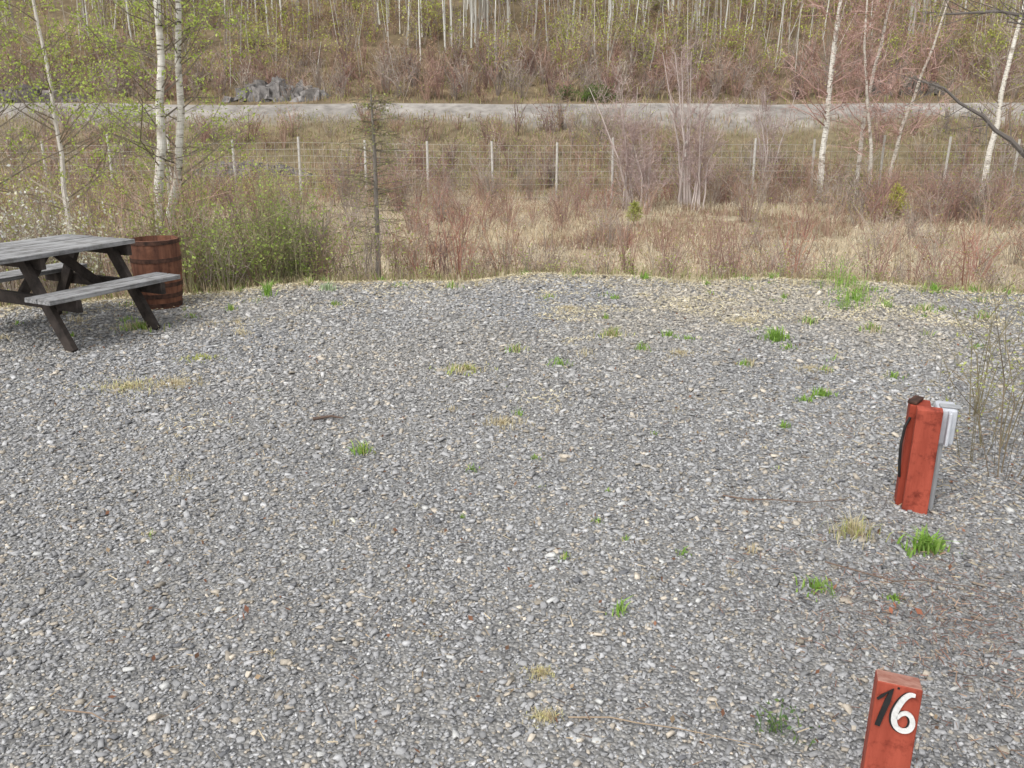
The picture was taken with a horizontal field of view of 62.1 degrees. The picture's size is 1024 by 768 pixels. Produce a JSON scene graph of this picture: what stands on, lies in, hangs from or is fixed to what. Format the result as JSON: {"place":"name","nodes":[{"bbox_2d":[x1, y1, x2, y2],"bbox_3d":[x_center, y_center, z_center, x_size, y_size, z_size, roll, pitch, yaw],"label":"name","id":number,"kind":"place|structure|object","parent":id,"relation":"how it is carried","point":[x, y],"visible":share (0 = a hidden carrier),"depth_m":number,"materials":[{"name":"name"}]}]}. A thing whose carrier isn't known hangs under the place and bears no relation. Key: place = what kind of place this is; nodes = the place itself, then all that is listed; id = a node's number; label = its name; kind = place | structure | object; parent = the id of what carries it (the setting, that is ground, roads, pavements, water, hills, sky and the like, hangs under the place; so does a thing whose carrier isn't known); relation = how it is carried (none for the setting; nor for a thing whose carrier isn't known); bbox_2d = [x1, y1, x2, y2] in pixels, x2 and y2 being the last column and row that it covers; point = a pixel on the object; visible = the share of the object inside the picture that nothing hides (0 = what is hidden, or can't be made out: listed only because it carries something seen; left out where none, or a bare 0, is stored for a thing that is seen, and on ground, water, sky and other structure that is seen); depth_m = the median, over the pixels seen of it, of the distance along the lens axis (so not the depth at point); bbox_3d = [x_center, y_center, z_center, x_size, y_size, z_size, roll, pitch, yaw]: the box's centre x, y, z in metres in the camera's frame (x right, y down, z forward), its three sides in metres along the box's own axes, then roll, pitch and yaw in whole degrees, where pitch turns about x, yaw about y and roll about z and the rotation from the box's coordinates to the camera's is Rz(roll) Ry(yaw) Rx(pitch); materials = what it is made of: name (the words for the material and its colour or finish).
{"place":"outdoors","nodes":[
{"label":"outdoors","id":0,"kind":"place"},
{"bbox_2d":[0,0,1023,300],"bbox_3d":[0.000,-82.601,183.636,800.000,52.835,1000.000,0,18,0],"label":"ground","id":1,"kind":"structure","parent":0,"point":[474,108],"depth_m":42.76,"materials":[{"name":"brown plant"}]},
{"bbox_2d":[0,1,89,190],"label":"birch tree","id":2,"kind":"object","parent":1,"relation":"on","point":[35,92],"visible":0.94,"depth_m":9.20,"materials":[{"name":"green plant"}]},
{"bbox_2d":[0,83,91,102],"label":"rock outcrop","id":3,"kind":"object","parent":1,"relation":"on","point":[3,93],"visible":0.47,"depth_m":49.71,"materials":[{"name":"grey stone"}]},
{"bbox_2d":[0,155,128,305],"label":"willow shrub","id":4,"kind":"object","parent":1,"relation":"on","point":[26,231],"visible":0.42,"depth_m":8.38,"materials":[{"name":"green plant"}]},
{"bbox_2d":[0,0,171,233],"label":"birch tree","id":5,"kind":"object","parent":1,"relation":"on","point":[56,127],"visible":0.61,"depth_m":15.24,"materials":[{"name":"green plant"}]},
{"bbox_2d":[0,0,171,306],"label":"birch tree","id":6,"kind":"object","parent":1,"relation":"on","point":[19,62],"visible":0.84,"depth_m":10.91,"materials":[{"name":"green plant"}]},
{"bbox_2d":[37,0,267,234],"bbox_3d":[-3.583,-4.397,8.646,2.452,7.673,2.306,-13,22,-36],"label":"birch tree","id":7,"kind":"object","parent":1,"relation":"on","point":[160,118],"visible":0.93,"depth_m":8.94,"materials":[{"name":"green plant"}]},
{"bbox_2d":[44,0,269,280],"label":"birch tree","id":8,"kind":"object","parent":1,"relation":"on","point":[179,134],"visible":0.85,"depth_m":9.18,"materials":[{"name":"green plant"}]},
{"bbox_2d":[190,159,312,179],"bbox_3d":[-10.965,-8.822,35.561,5.507,1.101,1.615,0,18,0],"label":"rock outcrop","id":9,"kind":"object","parent":1,"relation":"on","point":[295,172],"visible":0.23,"depth_m":35.32,"materials":[{"name":"grey stone"}]},
{"bbox_2d":[222,76,330,102],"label":"rock outcrop","id":10,"kind":"object","parent":1,"relation":"on","point":[271,90],"visible":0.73,"depth_m":50.25,"materials":[{"name":"grey stone"}]},
{"bbox_2d":[332,85,424,276],"bbox_3d":[-1.639,-2.162,10.145,1.062,2.647,1.178,-10,20,-28],"label":"dead spruce","id":11,"kind":"object","parent":1,"relation":"on","point":[375,181],"visible":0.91,"depth_m":9.98,"materials":[{"name":"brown plant"}]},
{"bbox_2d":[0,275,1023,767],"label":"gravel pad","id":12,"kind":"object","parent":1,"relation":"on","point":[502,709],"visible":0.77,"depth_m":3.23,"materials":[{"name":"grey gravel"}]},
{"bbox_2d":[0,234,180,351],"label":"picnic table","id":13,"kind":"object","parent":12,"relation":"on","point":[28,258],"visible":0.97,"depth_m":6.51,"materials":[{"name":"grey wood"}]},
{"bbox_2d":[60,709,121,721],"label":"fallen twig","id":14,"kind":"object","parent":12,"relation":"on","point":[88,713],"visible":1,"depth_m":2.43,"materials":[{"name":"beige wood"}]},
{"bbox_2d":[63,367,213,406],"bbox_3d":[-2.422,0.005,5.378,1.264,0.037,0.806,7,19,20],"label":"grass tuft","id":15,"kind":"object","parent":12,"relation":"on","point":[127,383],"visible":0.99,"depth_m":5.37,"materials":[{"name":"beige plant"}]},
{"bbox_2d":[100,320,176,333],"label":"grass tuft","id":16,"kind":"object","parent":12,"relation":"on","point":[138,325],"visible":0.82,"depth_m":6.81,"materials":[{"name":"green plant"}]},
{"bbox_2d":[129,235,182,309],"bbox_3d":[-3.170,-0.997,7.604,0.431,0.612,0.431,0,18,0],"label":"wooden barrel planter","id":17,"kind":"object","parent":12,"relation":"on","point":[156,253],"visible":0.73,"depth_m":7.46,"materials":[{"name":"brown wood"}]},
{"bbox_2d":[141,373,226,391],"bbox_3d":[-2.123,-0.025,5.469,0.657,0.038,0.611,8,19,24],"label":"grass tuft","id":18,"kind":"object","parent":12,"relation":"on","point":[174,381],"visible":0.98,"depth_m":5.43,"materials":[{"name":"beige plant"}]},
{"bbox_2d":[153,469,226,487],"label":"grass tuft","id":19,"kind":"object","parent":12,"relation":"on","point":[178,479],"visible":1,"depth_m":4.02,"materials":[{"name":"beige plant"}]},
{"bbox_2d":[174,353,226,364],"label":"grass tuft","id":20,"kind":"object","parent":12,"relation":"on","point":[197,356],"visible":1,"depth_m":6.00,"materials":[{"name":"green plant"}]},
{"bbox_2d":[252,279,280,296],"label":"grass tuft","id":21,"kind":"object","parent":12,"relation":"on","point":[267,289],"visible":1,"depth_m":8.05,"materials":[{"name":"green plant"}]},
{"bbox_2d":[313,415,342,420],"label":"fallen twig","id":22,"kind":"object","parent":12,"relation":"on","point":[322,417],"visible":1,"depth_m":4.79,"materials":[{"name":"brown wood"}]},
{"bbox_2d":[318,280,340,291],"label":"grass tuft","id":23,"kind":"object","parent":12,"relation":"on","point":[327,287],"visible":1,"depth_m":8.34,"materials":[{"name":"green plant"}]},
{"bbox_2d":[348,438,375,455],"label":"grass tuft","id":24,"kind":"object","parent":12,"relation":"on","point":[361,450],"visible":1,"depth_m":4.32,"materials":[{"name":"green plant"}]},
{"bbox_2d":[445,280,463,287],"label":"grass tuft","id":25,"kind":"object","parent":12,"relation":"on","point":[452,285],"visible":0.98,"depth_m":8.51,"materials":[{"name":"green plant"}]},
{"bbox_2d":[418,360,497,377],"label":"grass tuft","id":26,"kind":"object","parent":12,"relation":"on","point":[464,367],"visible":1,"depth_m":5.72,"materials":[{"name":"beige plant"}]},
{"bbox_2d":[465,463,479,473],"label":"grass tuft","id":27,"kind":"object","parent":12,"relation":"on","point":[472,468],"visible":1,"depth_m":4.11,"materials":[{"name":"green plant"}]},
{"bbox_2d":[466,410,535,430],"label":"grass tuft","id":28,"kind":"object","parent":12,"relation":"on","point":[504,422],"visible":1,"depth_m":4.73,"materials":[{"name":"beige plant"}]},
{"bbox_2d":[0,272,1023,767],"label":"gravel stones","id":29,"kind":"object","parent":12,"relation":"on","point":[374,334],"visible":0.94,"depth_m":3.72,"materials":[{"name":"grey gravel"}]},
{"bbox_2d":[500,343,529,353],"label":"grass tuft","id":30,"kind":"object","parent":12,"relation":"on","point":[514,348],"visible":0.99,"depth_m":6.18,"materials":[{"name":"green plant"}]},
{"bbox_2d":[511,406,522,415],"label":"grass tuft","id":31,"kind":"object","parent":12,"relation":"on","point":[519,412],"visible":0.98,"depth_m":4.88,"materials":[{"name":"green plant"}]},
{"bbox_2d":[509,663,562,689],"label":"grass tuft","id":32,"kind":"object","parent":12,"relation":"on","point":[539,670],"visible":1,"depth_m":2.62,"materials":[{"name":"beige plant"}]},
{"bbox_2d":[521,703,567,732],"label":"grass tuft","id":33,"kind":"object","parent":12,"relation":"on","point":[544,714],"visible":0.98,"depth_m":2.43,"materials":[{"name":"beige plant"}]},
{"bbox_2d":[538,293,555,300],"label":"grass tuft","id":34,"kind":"object","parent":12,"relation":"on","point":[546,294],"visible":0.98,"depth_m":8.02,"materials":[{"name":"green plant"}]},
{"bbox_2d":[547,304,587,311],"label":"grass tuft","id":35,"kind":"object","parent":12,"relation":"on","point":[569,307],"visible":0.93,"depth_m":7.54,"materials":[{"name":"beige plant"}]},
{"bbox_2d":[558,551,579,561],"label":"grass tuft","id":36,"kind":"object","parent":12,"relation":"on","point":[564,554],"visible":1,"depth_m":3.31,"materials":[{"name":"green plant"}]},
{"bbox_2d":[591,515,603,523],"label":"grass tuft","id":37,"kind":"object","parent":12,"relation":"on","point":[598,521],"visible":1,"depth_m":3.60,"materials":[{"name":"green plant"}]},
{"bbox_2d":[588,325,634,340],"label":"grass tuft","id":38,"kind":"object","parent":12,"relation":"on","point":[612,332],"visible":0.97,"depth_m":6.61,"materials":[{"name":"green plant"}]},
{"bbox_2d":[605,596,631,616],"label":"grass tuft","id":39,"kind":"object","parent":12,"relation":"on","point":[618,609],"visible":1,"depth_m":2.94,"materials":[{"name":"green plant"}]},
{"bbox_2d":[634,270,652,278],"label":"grass tuft","id":40,"kind":"object","parent":12,"relation":"on","point":[642,276],"visible":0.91,"depth_m":8.91,"materials":[{"name":"green plant"}]},
{"bbox_2d":[568,716,762,746],"bbox_3d":[0.422,0.961,2.372,0.534,0.008,0.027,4,18,12],"label":"fallen twig","id":41,"kind":"object","parent":12,"relation":"on","point":[650,724],"visible":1,"depth_m":2.39,"materials":[{"name":"brown wood"}]},
{"bbox_2d":[661,328,678,337],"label":"grass tuft","id":42,"kind":"object","parent":12,"relation":"on","point":[668,333],"visible":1,"depth_m":6.58,"materials":[{"name":"green plant"}]},
{"bbox_2d":[646,348,708,359],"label":"grass tuft","id":43,"kind":"object","parent":12,"relation":"on","point":[680,353],"visible":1,"depth_m":6.11,"materials":[{"name":"beige plant"}]},
{"bbox_2d":[676,545,691,557],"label":"grass tuft","id":44,"kind":"object","parent":12,"relation":"on","point":[682,552],"visible":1,"depth_m":3.34,"materials":[{"name":"green plant"}]},
{"bbox_2d":[704,315,769,327],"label":"grass tuft","id":45,"kind":"object","parent":12,"relation":"on","point":[741,319],"visible":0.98,"depth_m":7.06,"materials":[{"name":"beige plant"}]},
{"bbox_2d":[736,358,750,365],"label":"grass tuft","id":46,"kind":"object","parent":12,"relation":"on","point":[742,361],"visible":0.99,"depth_m":5.82,"materials":[{"name":"green plant"}]},
{"bbox_2d":[742,541,759,555],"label":"grass tuft","id":47,"kind":"object","parent":12,"relation":"on","point":[753,547],"visible":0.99,"depth_m":3.35,"materials":[{"name":"beige plant"}]},
{"bbox_2d":[757,324,793,343],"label":"grass tuft","id":48,"kind":"object","parent":12,"relation":"on","point":[774,336],"visible":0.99,"depth_m":6.46,"materials":[{"name":"green plant"}]},
{"bbox_2d":[723,495,847,502],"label":"fallen twig","id":49,"kind":"object","parent":12,"relation":"on","point":[777,499],"visible":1,"depth_m":3.77,"materials":[{"name":"brown wood"}]},
{"bbox_2d":[780,419,790,427],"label":"grass tuft","id":50,"kind":"object","parent":12,"relation":"on","point":[783,424],"visible":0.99,"depth_m":4.68,"materials":[{"name":"green plant"}]},
{"bbox_2d":[753,698,819,746],"bbox_3d":[0.755,0.935,2.363,0.165,0.089,0.151,0,18,0],"label":"weed","id":51,"kind":"object","parent":12,"relation":"on","point":[789,727],"visible":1,"depth_m":2.37,"materials":[{"name":"green plant"}]},
{"bbox_2d":[779,341,797,350],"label":"grass tuft","id":52,"kind":"object","parent":12,"relation":"on","point":[787,346],"visible":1,"depth_m":6.25,"materials":[{"name":"green plant"}]},
{"bbox_2d":[795,395,811,401],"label":"grass tuft","id":53,"kind":"object","parent":12,"relation":"on","point":[804,398],"visible":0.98,"depth_m":5.11,"materials":[{"name":"green plant"}]},
{"bbox_2d":[777,363,835,375],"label":"grass tuft","id":54,"kind":"object","parent":12,"relation":"on","point":[809,367],"visible":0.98,"depth_m":5.73,"materials":[{"name":"beige plant"}]},
{"bbox_2d":[796,315,817,325],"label":"grass tuft","id":55,"kind":"object","parent":12,"relation":"on","point":[810,321],"visible":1,"depth_m":7.02,"materials":[{"name":"green plant"}]},
{"bbox_2d":[794,574,834,601],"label":"grass tuft","id":56,"kind":"object","parent":12,"relation":"on","point":[817,583],"visible":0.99,"depth_m":3.09,"materials":[{"name":"green plant"}]},
{"bbox_2d":[810,385,838,398],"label":"grass tuft","id":57,"kind":"object","parent":12,"relation":"on","point":[821,392],"visible":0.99,"depth_m":5.18,"materials":[{"name":"green plant"}]},
{"bbox_2d":[810,255,870,289],"bbox_3d":[3.326,-1.128,8.557,0.821,0.318,0.817,0,18,0],"label":"weed","id":58,"kind":"object","parent":12,"relation":"on","point":[839,281],"visible":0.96,"depth_m":8.56,"materials":[{"name":"green plant"}]},
{"bbox_2d":[809,280,894,298],"bbox_3d":[3.288,-0.964,8.236,0.876,0.162,0.731,15,23,40],"label":"grass tuft","id":59,"kind":"object","parent":12,"relation":"on","point":[854,287],"visible":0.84,"depth_m":8.20,"materials":[{"name":"beige plant"}]},
{"bbox_2d":[823,284,881,310],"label":"weed","id":60,"kind":"object","parent":12,"relation":"on","point":[849,302],"visible":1,"depth_m":7.52,"materials":[{"name":"green plant"}]},
{"bbox_2d":[836,289,869,306],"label":"grass tuft","id":61,"kind":"object","parent":12,"relation":"on","point":[854,297],"visible":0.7,"depth_m":7.82,"materials":[{"name":"green plant"}]},
{"bbox_2d":[812,509,909,549],"bbox_3d":[1.413,0.574,3.489,0.370,0.102,0.249,-6,18,-18],"label":"grass tuft","id":62,"kind":"object","parent":12,"relation":"on","point":[853,531],"visible":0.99,"depth_m":3.49,"materials":[{"name":"beige plant"}]},
{"bbox_2d":[856,321,890,333],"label":"grass tuft","id":63,"kind":"object","parent":12,"relation":"on","point":[871,326],"visible":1,"depth_m":6.77,"materials":[{"name":"beige plant"}]},
{"bbox_2d":[882,593,903,603],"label":"grass tuft","id":64,"kind":"object","parent":12,"relation":"on","point":[893,597],"visible":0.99,"depth_m":3.03,"materials":[{"name":"green plant"}]},
{"bbox_2d":[825,561,1023,603],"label":"fallen twig","id":65,"kind":"object","parent":12,"relation":"on","point":[909,580],"visible":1,"depth_m":3.12,"materials":[{"name":"brown wood"}]},
{"bbox_2d":[905,301,943,313],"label":"grass tuft","id":66,"kind":"object","parent":12,"relation":"on","point":[923,308],"visible":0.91,"depth_m":7.43,"materials":[{"name":"beige plant"}]},
{"bbox_2d":[896,525,959,557],"bbox_3d":[1.648,0.613,3.352,0.226,0.112,0.189,-5,18,-17],"label":"grass tuft","id":67,"kind":"object","parent":12,"relation":"on","point":[927,542],"visible":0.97,"depth_m":3.36,"materials":[{"name":"green plant"}]},
{"bbox_2d":[921,281,951,293],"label":"grass tuft","id":68,"kind":"object","parent":12,"relation":"on","point":[934,287],"visible":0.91,"depth_m":8.25,"materials":[{"name":"green plant"}]},
{"bbox_2d":[907,240,1023,481],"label":"roadside shrub","id":69,"kind":"object","parent":12,"relation":"on","point":[978,392],"visible":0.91,"depth_m":4.25,"materials":[{"name":"brown plant"}]},
{"bbox_2d":[965,310,1011,321],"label":"grass tuft","id":70,"kind":"object","parent":12,"relation":"on","point":[987,315],"visible":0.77,"depth_m":7.16,"materials":[{"name":"beige plant"}]},
{"bbox_2d":[0,0,1023,104],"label":"hillside undergrowth","id":71,"kind":"object","parent":1,"relation":"on","point":[724,70],"visible":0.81,"depth_m":55.64,"materials":[{"name":"brown plant"}]},
{"bbox_2d":[0,142,1023,305],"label":"meadow shrubs","id":72,"kind":"object","parent":1,"relation":"on","point":[872,198],"visible":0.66,"depth_m":23.89,"materials":[{"name":"brown plant"}]},
{"bbox_2d":[0,121,1023,307],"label":"pad edge shrubs","id":73,"kind":"object","parent":1,"relation":"on","point":[263,262],"visible":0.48,"depth_m":9.38,"materials":[{"name":"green plant"}]},
{"bbox_2d":[0,87,1023,196],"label":"embankment shrubs","id":74,"kind":"object","parent":1,"relation":"on","point":[596,135],"visible":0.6,"depth_m":37.41,"materials":[{"name":"brown plant"}]},
{"bbox_2d":[0,271,1023,767],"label":"leaf litter","id":75,"kind":"object","parent":1,"relation":"on","point":[776,315],"visible":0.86,"depth_m":4.65,"materials":[{"name":"beige plant"}]},
{"bbox_2d":[0,0,1023,87],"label":"hillside birch trees","id":76,"kind":"object","parent":1,"relation":"on","point":[485,4],"visible":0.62,"depth_m":59.30,"materials":[{"name":"white plant"}]},
{"bbox_2d":[0,134,1023,198],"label":"wire fence","id":77,"kind":"object","parent":1,"relation":"on","point":[754,157],"visible":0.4,"depth_m":30.15,"materials":[{"name":"grey metal"}]},
{"bbox_2d":[0,268,1023,657],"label":"scattered weeds","id":78,"kind":"object","parent":1,"relation":"on","point":[772,276],"visible":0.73,"depth_m":7.64,"materials":[{"name":"green plant"}]},
{"bbox_2d":[555,82,618,102],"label":"evergreen shrub","id":79,"kind":"object","parent":1,"relation":"on","point":[585,95],"visible":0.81,"depth_m":49.89,"materials":[{"name":"green plant"}]},
{"bbox_2d":[589,72,661,207],"bbox_3d":[3.628,-7.599,26.759,2.387,4.469,2.008,0,18,0],"label":"bare willow","id":80,"kind":"object","parent":1,"relation":"on","point":[625,156],"visible":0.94,"depth_m":26.82,"materials":[{"name":"grey plant"}]},
{"bbox_2d":[625,200,642,223],"bbox_3d":[3.417,-4.731,23.676,0.633,0.814,0.561,-11,21,-31],"label":"pine sapling","id":81,"kind":"object","parent":1,"relation":"on","point":[634,204],"visible":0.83,"depth_m":23.60,"materials":[{"name":"green plant"}]},
{"bbox_2d":[618,114,671,211],"bbox_3d":[4.183,-6.931,26.791,1.772,3.170,1.601,0,18,0],"label":"bare willow","id":82,"kind":"object","parent":1,"relation":"on","point":[644,169],"visible":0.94,"depth_m":26.69,"materials":[{"name":"brown plant"}]},
{"bbox_2d":[645,29,721,207],"bbox_3d":[5.435,-8.372,27.216,2.519,5.655,2.122,0,18,0],"label":"bare willow","id":83,"kind":"object","parent":1,"relation":"on","point":[687,197],"visible":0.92,"depth_m":27.16,"materials":[{"name":"grey plant"}]},
{"bbox_2d":[671,83,744,209],"bbox_3d":[6.238,-7.486,27.119,2.081,4.022,1.790,-11,21,-31],"label":"bare willow","id":84,"kind":"object","parent":1,"relation":"on","point":[697,177],"visible":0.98,"depth_m":27.05,"materials":[{"name":"grey plant"}]},
{"bbox_2d":[741,78,805,192],"bbox_3d":[9.624,-9.144,31.646,2.426,4.458,2.052,0,18,0],"label":"bare willow","id":85,"kind":"object","parent":1,"relation":"on","point":[764,108],"visible":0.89,"depth_m":31.57,"materials":[{"name":"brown plant"}]},
{"bbox_2d":[767,270,787,277],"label":"grass tuft","id":86,"kind":"object","parent":1,"relation":"on","point":[778,274],"visible":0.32,"depth_m":9.09,"materials":[{"name":"green plant"}]},
{"bbox_2d":[767,0,913,201],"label":"birch tree","id":87,"kind":"object","parent":1,"relation":"on","point":[827,109],"visible":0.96,"depth_m":27.96,"materials":[{"name":"white plant"}]},
{"bbox_2d":[812,0,915,182],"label":"birch tree","id":88,"kind":"object","parent":1,"relation":"on","point":[869,132],"visible":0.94,"depth_m":28.07,"materials":[{"name":"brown plant"}]},
{"bbox_2d":[812,0,931,193],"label":"birch tree","id":89,"kind":"object","parent":1,"relation":"on","point":[876,44],"visible":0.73,"depth_m":28.50,"materials":[{"name":"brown plant"}]},
{"bbox_2d":[860,669,922,767],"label":"site number post","id":90,"kind":"object","parent":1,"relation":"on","point":[893,717],"visible":1,"depth_m":1.97,"materials":[{"name":"red paint"}]},
{"bbox_2d":[883,182,919,220],"bbox_3d":[10.982,-5.181,24.359,1.110,1.315,0.957,-12,21,-34],"label":"pine sapling","id":91,"kind":"object","parent":1,"relation":"on","point":[897,195],"visible":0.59,"depth_m":24.24,"materials":[{"name":"green plant"}]},
{"bbox_2d":[838,0,976,182],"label":"birch tree","id":92,"kind":"object","parent":1,"relation":"on","point":[896,148],"visible":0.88,"depth_m":28.23,"materials":[{"name":"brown plant"}]},
{"bbox_2d":[871,75,944,95],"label":"rock outcrop","id":93,"kind":"object","parent":1,"relation":"on","point":[929,90],"visible":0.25,"depth_m":51.51,"materials":[{"name":"grey stone"}]},
{"bbox_2d":[894,395,960,513],"bbox_3d":[1.793,0.350,3.712,0.219,0.593,0.172,6,19,19],"label":"electrical hookup post","id":94,"kind":"object","parent":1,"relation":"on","point":[928,432],"visible":0.88,"depth_m":3.64,"materials":[{"name":"red paint"}]},
{"bbox_2d":[879,0,1023,195],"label":"bare tree","id":95,"kind":"object","parent":1,"relation":"on","point":[1009,139],"visible":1,"depth_m":6.60,"materials":[{"name":"grey plant"}]},
{"bbox_2d":[946,0,1023,205],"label":"birch tree","id":96,"kind":"object","parent":1,"relation":"on","point":[998,112],"visible":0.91,"depth_m":27.36,"materials":[{"name":"white plant"}]},
{"bbox_2d":[0,184,1023,302],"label":"meadow dry grass","id":97,"kind":"structure","parent":0,"point":[670,203],"depth_m":21.57,"materials":[{"name":"beige plant"}]}
]}

